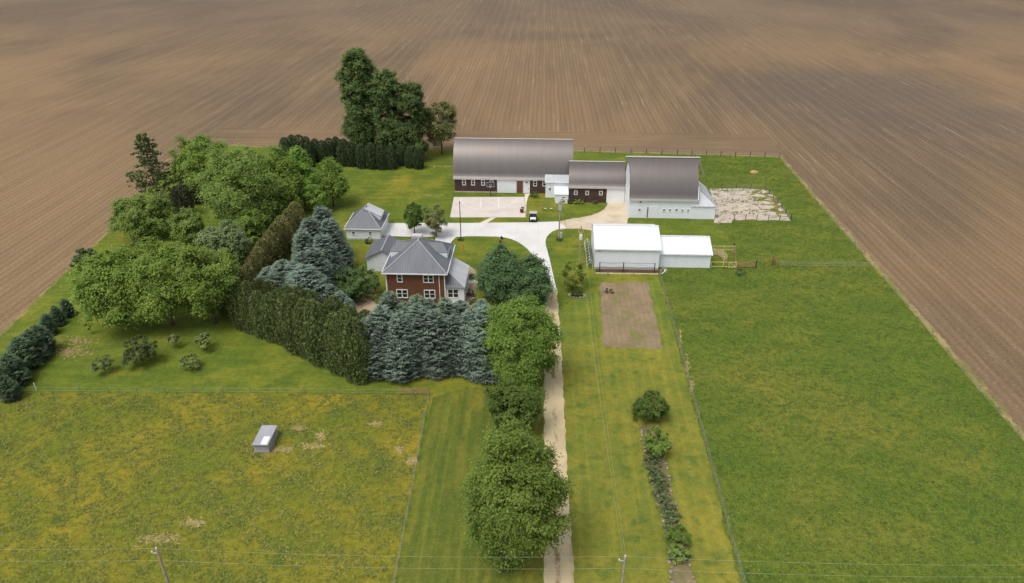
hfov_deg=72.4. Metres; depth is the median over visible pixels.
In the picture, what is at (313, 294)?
arborvitae
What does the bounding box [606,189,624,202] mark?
sliding door
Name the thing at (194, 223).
ash tree
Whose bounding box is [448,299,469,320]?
spruce
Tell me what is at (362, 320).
blue spruce
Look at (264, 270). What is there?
blue spruce
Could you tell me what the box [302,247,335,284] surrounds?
blue spruce
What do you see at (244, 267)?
arborvitae
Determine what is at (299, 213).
arborvitae
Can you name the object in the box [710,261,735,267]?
rail fence
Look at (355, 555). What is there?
power line
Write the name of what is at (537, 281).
hawthorn tree
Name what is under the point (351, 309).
arborvitae
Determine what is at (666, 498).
perennial
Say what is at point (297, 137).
arborvitae
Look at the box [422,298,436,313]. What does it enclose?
spruce
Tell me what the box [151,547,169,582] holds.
utility pole
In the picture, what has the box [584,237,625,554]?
power line
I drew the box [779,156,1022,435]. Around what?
wire fence
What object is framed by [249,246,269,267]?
arborvitae
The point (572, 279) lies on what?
willow tree
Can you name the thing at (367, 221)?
garage
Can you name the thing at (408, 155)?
arborvitae
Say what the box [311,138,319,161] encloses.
arborvitae
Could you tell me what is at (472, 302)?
shrub
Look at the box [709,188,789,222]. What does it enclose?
broken slab
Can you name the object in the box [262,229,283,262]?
arborvitae
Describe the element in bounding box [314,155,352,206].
poplar tree
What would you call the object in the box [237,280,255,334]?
arborvitae
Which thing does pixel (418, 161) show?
arborvitae
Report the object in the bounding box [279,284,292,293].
arborvitae
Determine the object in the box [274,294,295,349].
arborvitae
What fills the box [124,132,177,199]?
pine tree
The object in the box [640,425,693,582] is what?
planting bed
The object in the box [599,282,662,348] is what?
garden plot
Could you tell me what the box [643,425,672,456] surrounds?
lilac bush
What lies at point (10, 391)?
young spruce
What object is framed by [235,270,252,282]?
arborvitae
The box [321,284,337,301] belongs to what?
blue spruce
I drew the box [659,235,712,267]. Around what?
shed
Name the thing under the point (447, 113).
willow tree
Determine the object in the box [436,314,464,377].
blue spruce
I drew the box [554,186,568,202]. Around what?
annex
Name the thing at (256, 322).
arborvitae
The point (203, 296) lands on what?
maple tree
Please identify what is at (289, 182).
maple tree
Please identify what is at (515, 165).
barn
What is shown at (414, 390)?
board fence
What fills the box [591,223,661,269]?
shed
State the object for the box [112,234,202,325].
maple tree
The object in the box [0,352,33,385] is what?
young spruce
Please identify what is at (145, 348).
apple tree
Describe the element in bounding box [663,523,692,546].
lilac bush
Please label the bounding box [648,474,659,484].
perennial
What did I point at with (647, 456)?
perennial
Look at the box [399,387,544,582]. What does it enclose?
drive verge
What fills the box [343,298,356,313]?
blue spruce
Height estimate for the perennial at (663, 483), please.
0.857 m
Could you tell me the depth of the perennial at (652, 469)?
83.99 m
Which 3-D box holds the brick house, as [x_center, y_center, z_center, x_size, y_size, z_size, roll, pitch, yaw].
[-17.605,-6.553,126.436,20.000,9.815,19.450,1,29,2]
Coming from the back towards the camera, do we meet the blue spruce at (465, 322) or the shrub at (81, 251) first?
the shrub at (81, 251)
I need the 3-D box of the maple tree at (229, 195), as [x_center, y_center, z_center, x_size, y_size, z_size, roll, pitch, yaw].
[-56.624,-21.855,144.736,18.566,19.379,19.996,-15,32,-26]
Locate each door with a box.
[382,220,386,236]
[497,180,515,192]
[516,180,523,192]
[523,180,529,192]
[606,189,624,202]
[647,207,657,217]
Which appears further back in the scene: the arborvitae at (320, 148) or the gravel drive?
the arborvitae at (320, 148)
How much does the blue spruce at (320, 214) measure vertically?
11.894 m
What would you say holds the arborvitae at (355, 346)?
on the lawn at (232, 358)
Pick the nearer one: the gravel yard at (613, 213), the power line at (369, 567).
the power line at (369, 567)
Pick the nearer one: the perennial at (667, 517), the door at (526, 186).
the perennial at (667, 517)
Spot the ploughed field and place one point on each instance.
(890, 132)
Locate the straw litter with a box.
[48,165,694,546]
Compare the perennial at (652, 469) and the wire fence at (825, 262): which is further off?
the wire fence at (825, 262)
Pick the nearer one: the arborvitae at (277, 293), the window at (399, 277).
the arborvitae at (277, 293)
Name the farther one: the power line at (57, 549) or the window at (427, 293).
the window at (427, 293)
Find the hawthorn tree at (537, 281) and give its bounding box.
[501,251,556,305]
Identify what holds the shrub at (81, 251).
on the lawn at (232, 358)
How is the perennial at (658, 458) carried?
on the planting bed at (683, 574)
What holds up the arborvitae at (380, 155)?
on the lawn at (232, 358)
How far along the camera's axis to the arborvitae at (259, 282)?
114.71 m
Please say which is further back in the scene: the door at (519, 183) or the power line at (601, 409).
the door at (519, 183)
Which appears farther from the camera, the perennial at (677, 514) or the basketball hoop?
the basketball hoop
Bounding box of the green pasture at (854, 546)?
[659,154,1023,582]
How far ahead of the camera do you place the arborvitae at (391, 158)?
181.03 m
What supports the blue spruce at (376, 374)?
on the lawn at (232, 358)
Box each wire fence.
[22,386,412,394]
[392,389,429,582]
[575,147,780,156]
[659,273,745,582]
[721,184,791,219]
[734,214,791,220]
[778,261,870,267]
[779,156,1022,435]
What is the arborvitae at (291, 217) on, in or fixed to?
on the lawn at (232, 358)
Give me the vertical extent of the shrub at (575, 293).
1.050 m
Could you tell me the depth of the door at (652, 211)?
153.49 m
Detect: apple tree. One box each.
[90,354,116,373]
[119,334,157,365]
[165,333,179,347]
[178,354,200,368]
[191,332,211,350]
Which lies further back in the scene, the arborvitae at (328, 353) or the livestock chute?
the livestock chute
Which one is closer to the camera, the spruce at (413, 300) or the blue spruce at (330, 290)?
the spruce at (413, 300)
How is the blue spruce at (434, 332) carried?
on the lawn at (232, 358)
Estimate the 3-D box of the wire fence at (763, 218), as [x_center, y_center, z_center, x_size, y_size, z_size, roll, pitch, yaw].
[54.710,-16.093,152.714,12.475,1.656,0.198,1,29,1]
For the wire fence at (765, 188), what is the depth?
168.26 m
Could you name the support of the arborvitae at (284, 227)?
on the lawn at (232, 358)
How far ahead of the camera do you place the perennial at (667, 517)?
77.41 m
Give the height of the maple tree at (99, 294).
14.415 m
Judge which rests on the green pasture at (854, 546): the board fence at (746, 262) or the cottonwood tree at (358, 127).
the board fence at (746, 262)
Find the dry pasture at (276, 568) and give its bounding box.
[0,392,428,582]
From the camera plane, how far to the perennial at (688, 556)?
73.22 m
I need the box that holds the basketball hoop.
[487,182,493,195]
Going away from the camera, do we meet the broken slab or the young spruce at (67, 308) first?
the young spruce at (67, 308)
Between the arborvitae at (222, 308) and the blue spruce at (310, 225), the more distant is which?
the blue spruce at (310, 225)
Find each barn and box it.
[453,138,572,192]
[568,161,625,202]
[624,156,717,218]
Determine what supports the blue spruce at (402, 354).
on the lawn at (232, 358)
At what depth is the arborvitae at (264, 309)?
107.79 m
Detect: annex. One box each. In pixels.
[545,174,568,197]
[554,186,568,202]
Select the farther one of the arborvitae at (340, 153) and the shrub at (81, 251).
the arborvitae at (340, 153)
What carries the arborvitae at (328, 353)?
on the lawn at (232, 358)
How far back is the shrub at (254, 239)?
135.39 m
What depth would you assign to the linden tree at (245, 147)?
170.37 m
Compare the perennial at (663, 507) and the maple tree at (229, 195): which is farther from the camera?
the maple tree at (229, 195)
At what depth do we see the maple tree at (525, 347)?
93.63 m
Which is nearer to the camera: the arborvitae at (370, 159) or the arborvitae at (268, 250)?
the arborvitae at (268, 250)
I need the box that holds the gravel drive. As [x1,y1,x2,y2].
[543,290,573,582]
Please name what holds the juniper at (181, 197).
on the lawn at (232, 358)
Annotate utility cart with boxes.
[529,211,536,221]
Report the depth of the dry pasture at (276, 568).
82.53 m
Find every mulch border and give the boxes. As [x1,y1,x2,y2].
[348,289,381,312]
[465,266,476,306]
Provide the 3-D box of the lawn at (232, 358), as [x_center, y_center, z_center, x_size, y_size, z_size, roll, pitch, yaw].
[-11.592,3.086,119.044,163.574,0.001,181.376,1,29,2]
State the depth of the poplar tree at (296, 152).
154.17 m
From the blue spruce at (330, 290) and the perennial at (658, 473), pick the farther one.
the blue spruce at (330, 290)
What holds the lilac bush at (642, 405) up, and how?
on the mown strip
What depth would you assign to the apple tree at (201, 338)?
106.96 m
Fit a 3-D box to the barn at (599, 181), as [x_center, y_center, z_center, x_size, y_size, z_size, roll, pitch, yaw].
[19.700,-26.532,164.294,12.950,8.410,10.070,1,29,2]
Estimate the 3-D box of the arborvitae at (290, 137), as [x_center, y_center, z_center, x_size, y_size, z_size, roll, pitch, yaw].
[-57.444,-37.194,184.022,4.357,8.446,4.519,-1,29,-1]
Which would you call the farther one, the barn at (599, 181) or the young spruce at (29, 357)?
the barn at (599, 181)
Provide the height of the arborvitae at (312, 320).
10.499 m
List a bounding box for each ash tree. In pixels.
[166,206,205,244]
[233,208,270,241]
[480,374,547,435]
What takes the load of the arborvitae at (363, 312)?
on the lawn at (232, 358)
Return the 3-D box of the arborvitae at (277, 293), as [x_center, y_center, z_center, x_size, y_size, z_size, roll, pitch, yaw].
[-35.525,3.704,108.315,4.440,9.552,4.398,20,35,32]
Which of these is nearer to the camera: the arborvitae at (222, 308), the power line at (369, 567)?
the power line at (369, 567)
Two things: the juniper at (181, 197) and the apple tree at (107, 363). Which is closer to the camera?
the apple tree at (107, 363)
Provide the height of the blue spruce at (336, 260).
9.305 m
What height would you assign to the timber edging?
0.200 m
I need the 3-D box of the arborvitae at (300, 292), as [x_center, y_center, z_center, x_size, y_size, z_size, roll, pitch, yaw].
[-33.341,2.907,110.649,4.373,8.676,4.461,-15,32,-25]
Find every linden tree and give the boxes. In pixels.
[162,131,230,190]
[240,146,256,155]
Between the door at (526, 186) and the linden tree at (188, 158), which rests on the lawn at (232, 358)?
the linden tree at (188, 158)
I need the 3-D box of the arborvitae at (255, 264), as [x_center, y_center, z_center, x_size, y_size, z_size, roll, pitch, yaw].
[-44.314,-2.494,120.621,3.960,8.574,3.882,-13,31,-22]
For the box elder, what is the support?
on the lawn at (232, 358)
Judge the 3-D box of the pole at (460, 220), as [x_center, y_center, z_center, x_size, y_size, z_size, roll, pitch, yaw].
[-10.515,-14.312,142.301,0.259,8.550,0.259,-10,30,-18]
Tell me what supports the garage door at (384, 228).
in the garage
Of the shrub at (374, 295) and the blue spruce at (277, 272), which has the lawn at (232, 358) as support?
the blue spruce at (277, 272)
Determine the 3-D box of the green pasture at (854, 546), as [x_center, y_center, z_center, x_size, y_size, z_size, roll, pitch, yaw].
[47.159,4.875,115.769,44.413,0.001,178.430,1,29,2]
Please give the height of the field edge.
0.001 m
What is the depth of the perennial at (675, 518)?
77.64 m
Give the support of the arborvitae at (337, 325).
on the lawn at (232, 358)
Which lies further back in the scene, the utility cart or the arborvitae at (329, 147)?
the arborvitae at (329, 147)
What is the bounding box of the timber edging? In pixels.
[596,273,657,274]
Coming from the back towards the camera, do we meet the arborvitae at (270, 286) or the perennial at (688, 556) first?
the arborvitae at (270, 286)
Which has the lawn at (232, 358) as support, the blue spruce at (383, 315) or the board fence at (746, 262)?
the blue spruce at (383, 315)
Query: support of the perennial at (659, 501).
on the planting bed at (683, 574)
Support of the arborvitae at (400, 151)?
on the lawn at (232, 358)
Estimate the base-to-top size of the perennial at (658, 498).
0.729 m
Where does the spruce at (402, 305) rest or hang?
on the lawn at (232, 358)
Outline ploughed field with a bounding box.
[0,0,1023,430]
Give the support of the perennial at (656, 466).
on the planting bed at (683, 574)
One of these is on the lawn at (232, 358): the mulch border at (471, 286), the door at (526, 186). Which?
the mulch border at (471, 286)
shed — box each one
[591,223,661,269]
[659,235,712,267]
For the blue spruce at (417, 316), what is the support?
on the lawn at (232, 358)
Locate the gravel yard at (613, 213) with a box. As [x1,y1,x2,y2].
[560,203,627,230]
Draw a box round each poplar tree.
[282,145,318,205]
[297,173,327,208]
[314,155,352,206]
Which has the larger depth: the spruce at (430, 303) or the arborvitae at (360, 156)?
the arborvitae at (360, 156)
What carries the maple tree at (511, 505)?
on the drive verge
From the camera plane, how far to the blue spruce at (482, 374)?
98.56 m
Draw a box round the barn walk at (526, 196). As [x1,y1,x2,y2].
[525,193,529,209]
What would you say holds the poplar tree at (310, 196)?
on the lawn at (232, 358)
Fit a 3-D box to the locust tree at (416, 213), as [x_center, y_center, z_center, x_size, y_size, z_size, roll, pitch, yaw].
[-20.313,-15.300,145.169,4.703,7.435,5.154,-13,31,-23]
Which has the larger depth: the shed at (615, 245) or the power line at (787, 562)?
the shed at (615, 245)
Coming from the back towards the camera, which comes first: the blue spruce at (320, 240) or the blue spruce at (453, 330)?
the blue spruce at (320, 240)
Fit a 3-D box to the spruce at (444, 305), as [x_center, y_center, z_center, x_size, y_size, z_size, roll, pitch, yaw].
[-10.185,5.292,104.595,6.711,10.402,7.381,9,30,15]
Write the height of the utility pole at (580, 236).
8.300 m
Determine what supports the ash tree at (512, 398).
on the drive verge
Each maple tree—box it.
[59,244,157,331]
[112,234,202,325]
[166,239,243,323]
[185,141,285,228]
[243,140,306,217]
[456,416,580,572]
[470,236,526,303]
[481,292,569,386]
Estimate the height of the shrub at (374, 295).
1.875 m
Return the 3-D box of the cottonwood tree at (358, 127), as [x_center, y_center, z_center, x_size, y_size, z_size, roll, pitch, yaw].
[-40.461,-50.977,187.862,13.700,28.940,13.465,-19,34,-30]
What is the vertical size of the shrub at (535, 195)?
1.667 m
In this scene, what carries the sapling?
on the lawn at (232, 358)
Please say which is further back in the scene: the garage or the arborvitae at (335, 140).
the arborvitae at (335, 140)
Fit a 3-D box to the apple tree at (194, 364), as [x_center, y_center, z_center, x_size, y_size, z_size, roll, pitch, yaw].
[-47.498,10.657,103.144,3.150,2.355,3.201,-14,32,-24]
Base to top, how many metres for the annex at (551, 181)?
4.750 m
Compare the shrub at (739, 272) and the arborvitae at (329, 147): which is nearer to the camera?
the shrub at (739, 272)
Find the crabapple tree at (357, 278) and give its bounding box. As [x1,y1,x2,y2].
[332,264,380,302]
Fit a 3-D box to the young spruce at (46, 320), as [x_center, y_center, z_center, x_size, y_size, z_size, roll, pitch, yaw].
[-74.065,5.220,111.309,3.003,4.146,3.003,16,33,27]
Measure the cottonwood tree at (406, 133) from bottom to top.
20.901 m
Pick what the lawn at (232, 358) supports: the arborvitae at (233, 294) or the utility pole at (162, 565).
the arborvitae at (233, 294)
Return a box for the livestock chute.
[712,249,727,262]
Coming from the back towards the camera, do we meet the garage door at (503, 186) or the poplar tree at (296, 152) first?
the garage door at (503, 186)
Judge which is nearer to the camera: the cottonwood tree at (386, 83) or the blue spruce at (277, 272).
the blue spruce at (277, 272)
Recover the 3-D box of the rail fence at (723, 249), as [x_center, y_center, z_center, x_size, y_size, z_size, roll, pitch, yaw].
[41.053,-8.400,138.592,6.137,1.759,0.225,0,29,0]
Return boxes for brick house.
[364,233,468,303]
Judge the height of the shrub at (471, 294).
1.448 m
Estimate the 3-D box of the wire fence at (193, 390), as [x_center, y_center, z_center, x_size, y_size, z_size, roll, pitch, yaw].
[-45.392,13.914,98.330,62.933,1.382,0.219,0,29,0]
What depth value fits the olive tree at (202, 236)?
129.49 m
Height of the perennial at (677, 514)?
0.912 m
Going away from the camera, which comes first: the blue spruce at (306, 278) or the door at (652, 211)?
the blue spruce at (306, 278)
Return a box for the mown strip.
[558,277,739,582]
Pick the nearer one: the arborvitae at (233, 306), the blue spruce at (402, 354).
the blue spruce at (402, 354)
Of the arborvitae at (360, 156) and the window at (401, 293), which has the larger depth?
the arborvitae at (360, 156)
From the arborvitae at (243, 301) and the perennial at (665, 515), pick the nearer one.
the perennial at (665, 515)
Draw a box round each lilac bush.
[630,389,670,422]
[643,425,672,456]
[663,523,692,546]
[667,543,691,564]
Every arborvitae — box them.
[218,281,227,316]
[223,280,230,319]
[226,278,240,324]
[226,283,246,330]
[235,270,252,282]
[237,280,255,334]
[240,263,257,281]
[244,254,261,276]
[248,290,269,338]
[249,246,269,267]
[253,278,266,295]
[255,238,275,265]
[258,292,279,342]
[260,280,278,303]
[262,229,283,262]
[267,223,288,260]
[267,288,289,344]
[272,215,295,256]
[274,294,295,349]
[277,137,291,156]
[278,293,300,355]
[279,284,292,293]
[282,208,299,237]
[287,134,299,159]
[288,201,305,228]
[290,286,311,301]
[291,134,304,163]
[291,298,308,360]
[298,299,324,363]
[299,136,315,166]
[303,290,323,306]
[303,302,331,368]
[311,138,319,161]
[316,140,328,162]
[320,311,344,375]
[323,137,336,161]
[323,295,344,317]
[329,309,356,376]
[331,136,339,161]
[336,138,349,165]
[337,316,375,385]
[338,304,357,319]
[344,141,356,166]
[355,143,367,168]
[356,309,369,319]
[364,142,376,169]
[375,144,386,169]
[384,144,397,169]
[395,145,404,165]
[404,146,413,168]
[412,147,424,169]
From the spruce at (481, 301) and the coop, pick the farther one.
the spruce at (481, 301)
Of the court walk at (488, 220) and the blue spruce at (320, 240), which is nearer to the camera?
the blue spruce at (320, 240)
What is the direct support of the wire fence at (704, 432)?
on the green pasture at (854, 546)
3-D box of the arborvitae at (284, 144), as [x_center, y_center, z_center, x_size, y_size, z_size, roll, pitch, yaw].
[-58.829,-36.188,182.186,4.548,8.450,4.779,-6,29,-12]
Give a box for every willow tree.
[424,98,458,153]
[558,260,587,289]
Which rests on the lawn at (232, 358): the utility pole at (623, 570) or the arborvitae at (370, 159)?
the arborvitae at (370, 159)
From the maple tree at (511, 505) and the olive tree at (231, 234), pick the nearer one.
the maple tree at (511, 505)
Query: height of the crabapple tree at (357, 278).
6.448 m
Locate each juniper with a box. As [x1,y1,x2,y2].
[167,184,196,217]
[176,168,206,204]
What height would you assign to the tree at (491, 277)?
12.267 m
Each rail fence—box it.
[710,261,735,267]
[712,245,734,251]
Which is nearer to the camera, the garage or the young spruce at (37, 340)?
the young spruce at (37, 340)
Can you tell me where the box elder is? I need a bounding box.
[103,187,178,245]
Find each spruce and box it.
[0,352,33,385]
[0,364,18,388]
[0,375,21,402]
[4,335,44,371]
[19,328,52,362]
[29,324,56,350]
[38,312,60,335]
[48,305,66,326]
[59,298,75,317]
[255,266,271,286]
[263,259,290,288]
[279,261,301,287]
[286,263,330,302]
[291,228,313,262]
[292,251,311,265]
[299,215,321,238]
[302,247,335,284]
[312,205,350,250]
[312,233,349,282]
[317,218,355,268]
[321,243,342,274]
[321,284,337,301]
[333,290,348,307]
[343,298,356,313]
[356,318,379,377]
[358,313,389,380]
[365,304,400,378]
[376,290,401,316]
[379,311,421,383]
[394,300,409,317]
[399,293,429,315]
[400,303,434,376]
[417,309,454,380]
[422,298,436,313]
[435,297,459,318]
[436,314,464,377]
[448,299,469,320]
[451,307,480,377]
[460,303,502,383]
[469,298,489,312]
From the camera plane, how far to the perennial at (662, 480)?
82.95 m
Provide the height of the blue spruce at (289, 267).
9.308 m
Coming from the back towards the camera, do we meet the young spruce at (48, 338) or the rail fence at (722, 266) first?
the rail fence at (722, 266)
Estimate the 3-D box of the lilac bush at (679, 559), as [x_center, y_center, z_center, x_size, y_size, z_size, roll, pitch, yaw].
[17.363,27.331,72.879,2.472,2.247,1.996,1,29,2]
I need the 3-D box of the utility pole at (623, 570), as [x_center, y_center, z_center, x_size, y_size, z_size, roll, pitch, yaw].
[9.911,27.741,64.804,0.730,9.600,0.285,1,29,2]
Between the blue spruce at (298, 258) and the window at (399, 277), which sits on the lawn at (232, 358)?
the blue spruce at (298, 258)
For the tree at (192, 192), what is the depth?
159.09 m
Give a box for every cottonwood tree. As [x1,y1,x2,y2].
[333,46,379,148]
[365,68,403,151]
[388,81,430,154]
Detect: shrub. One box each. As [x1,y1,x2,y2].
[68,247,103,269]
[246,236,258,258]
[364,237,372,243]
[371,292,383,302]
[466,288,474,295]
[468,299,476,304]
[530,191,538,196]
[571,291,582,295]
[735,269,745,274]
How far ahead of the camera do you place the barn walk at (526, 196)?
164.44 m
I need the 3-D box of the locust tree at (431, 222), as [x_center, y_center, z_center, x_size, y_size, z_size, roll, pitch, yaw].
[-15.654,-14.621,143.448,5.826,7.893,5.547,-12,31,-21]
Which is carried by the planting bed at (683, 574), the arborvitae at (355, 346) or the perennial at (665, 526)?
the perennial at (665, 526)
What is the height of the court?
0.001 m
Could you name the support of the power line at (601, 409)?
attached to the utility pole at (623, 570)
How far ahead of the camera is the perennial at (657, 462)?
85.16 m
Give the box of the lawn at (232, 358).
[0,146,1023,582]
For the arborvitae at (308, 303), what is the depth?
102.07 m
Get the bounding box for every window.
[396,274,402,281]
[396,289,407,297]
[423,275,433,282]
[424,290,435,298]
[447,289,458,297]
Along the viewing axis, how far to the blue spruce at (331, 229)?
127.78 m
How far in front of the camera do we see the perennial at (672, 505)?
79.38 m
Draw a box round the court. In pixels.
[450,197,525,216]
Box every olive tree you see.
[193,225,228,262]
[206,219,255,269]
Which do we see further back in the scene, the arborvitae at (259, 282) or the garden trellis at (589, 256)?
the garden trellis at (589, 256)
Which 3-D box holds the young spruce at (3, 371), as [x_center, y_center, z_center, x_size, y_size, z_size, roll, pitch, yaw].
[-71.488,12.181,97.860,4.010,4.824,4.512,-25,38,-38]
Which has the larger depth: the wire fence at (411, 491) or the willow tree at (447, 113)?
the willow tree at (447, 113)
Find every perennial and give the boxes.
[642,461,651,469]
[643,454,652,460]
[647,467,655,477]
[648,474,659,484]
[649,453,660,462]
[651,461,661,470]
[651,487,662,493]
[652,464,662,475]
[654,471,662,479]
[654,494,662,502]
[656,499,667,507]
[657,474,665,483]
[658,479,668,487]
[661,492,672,501]
[661,505,669,513]
[662,509,672,518]
[662,519,674,529]
[664,515,674,523]
[666,503,676,510]
[668,514,678,521]
[669,507,682,517]
[678,548,691,559]
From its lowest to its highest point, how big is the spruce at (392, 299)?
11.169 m
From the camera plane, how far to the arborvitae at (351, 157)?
182.89 m
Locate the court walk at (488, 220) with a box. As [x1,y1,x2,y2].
[480,217,495,222]
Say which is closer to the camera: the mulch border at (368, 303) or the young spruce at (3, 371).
the young spruce at (3, 371)
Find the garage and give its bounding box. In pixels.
[343,203,389,239]
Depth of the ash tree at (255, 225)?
138.80 m
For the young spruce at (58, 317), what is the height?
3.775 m
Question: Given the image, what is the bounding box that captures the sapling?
[83,317,92,331]
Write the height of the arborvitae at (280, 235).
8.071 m
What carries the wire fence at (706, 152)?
on the lawn at (232, 358)
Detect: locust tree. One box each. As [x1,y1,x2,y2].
[403,201,423,232]
[422,203,448,236]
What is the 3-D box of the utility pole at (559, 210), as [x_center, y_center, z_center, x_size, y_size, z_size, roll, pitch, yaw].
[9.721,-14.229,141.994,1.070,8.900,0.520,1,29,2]
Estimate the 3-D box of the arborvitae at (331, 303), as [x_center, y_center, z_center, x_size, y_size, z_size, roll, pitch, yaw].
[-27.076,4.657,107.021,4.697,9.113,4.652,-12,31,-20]
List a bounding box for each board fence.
[399,387,428,394]
[736,261,755,267]
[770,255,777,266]
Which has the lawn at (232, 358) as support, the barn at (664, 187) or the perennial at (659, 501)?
the barn at (664, 187)
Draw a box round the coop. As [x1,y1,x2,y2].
[252,425,278,454]
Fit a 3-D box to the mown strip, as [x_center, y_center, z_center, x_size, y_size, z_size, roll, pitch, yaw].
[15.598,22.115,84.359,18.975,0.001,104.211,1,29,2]
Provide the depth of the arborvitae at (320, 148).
185.10 m
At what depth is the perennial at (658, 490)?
81.28 m
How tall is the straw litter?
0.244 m
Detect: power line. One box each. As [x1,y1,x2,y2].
[24,548,154,549]
[157,548,612,556]
[162,560,603,568]
[580,244,623,557]
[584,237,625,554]
[629,556,899,564]
[630,568,908,576]
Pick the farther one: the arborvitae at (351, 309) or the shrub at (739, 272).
the shrub at (739, 272)
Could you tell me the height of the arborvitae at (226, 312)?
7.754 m
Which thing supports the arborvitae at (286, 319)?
on the lawn at (232, 358)
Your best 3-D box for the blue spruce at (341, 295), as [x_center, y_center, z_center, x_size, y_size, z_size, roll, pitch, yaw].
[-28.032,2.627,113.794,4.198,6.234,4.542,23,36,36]
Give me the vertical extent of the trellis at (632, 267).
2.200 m
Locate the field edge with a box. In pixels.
[0,145,1023,439]
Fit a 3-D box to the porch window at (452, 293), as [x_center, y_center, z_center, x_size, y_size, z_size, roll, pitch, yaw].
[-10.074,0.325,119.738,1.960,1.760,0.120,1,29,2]
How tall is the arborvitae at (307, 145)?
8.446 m
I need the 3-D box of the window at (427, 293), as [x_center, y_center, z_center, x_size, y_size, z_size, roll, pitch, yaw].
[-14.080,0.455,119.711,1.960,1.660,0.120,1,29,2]
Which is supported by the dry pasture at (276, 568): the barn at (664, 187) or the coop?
the coop
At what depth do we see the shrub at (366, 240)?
142.13 m
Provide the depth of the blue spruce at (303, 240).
121.99 m
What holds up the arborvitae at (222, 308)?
on the lawn at (232, 358)
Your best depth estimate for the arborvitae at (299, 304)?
103.16 m
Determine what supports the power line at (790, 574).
attached to the utility pole at (623, 570)
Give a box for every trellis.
[584,238,592,267]
[599,262,655,272]
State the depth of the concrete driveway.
147.68 m
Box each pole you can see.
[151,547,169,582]
[459,201,460,236]
[558,201,561,238]
[578,226,583,261]
[618,555,625,582]
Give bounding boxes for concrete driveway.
[383,221,565,289]

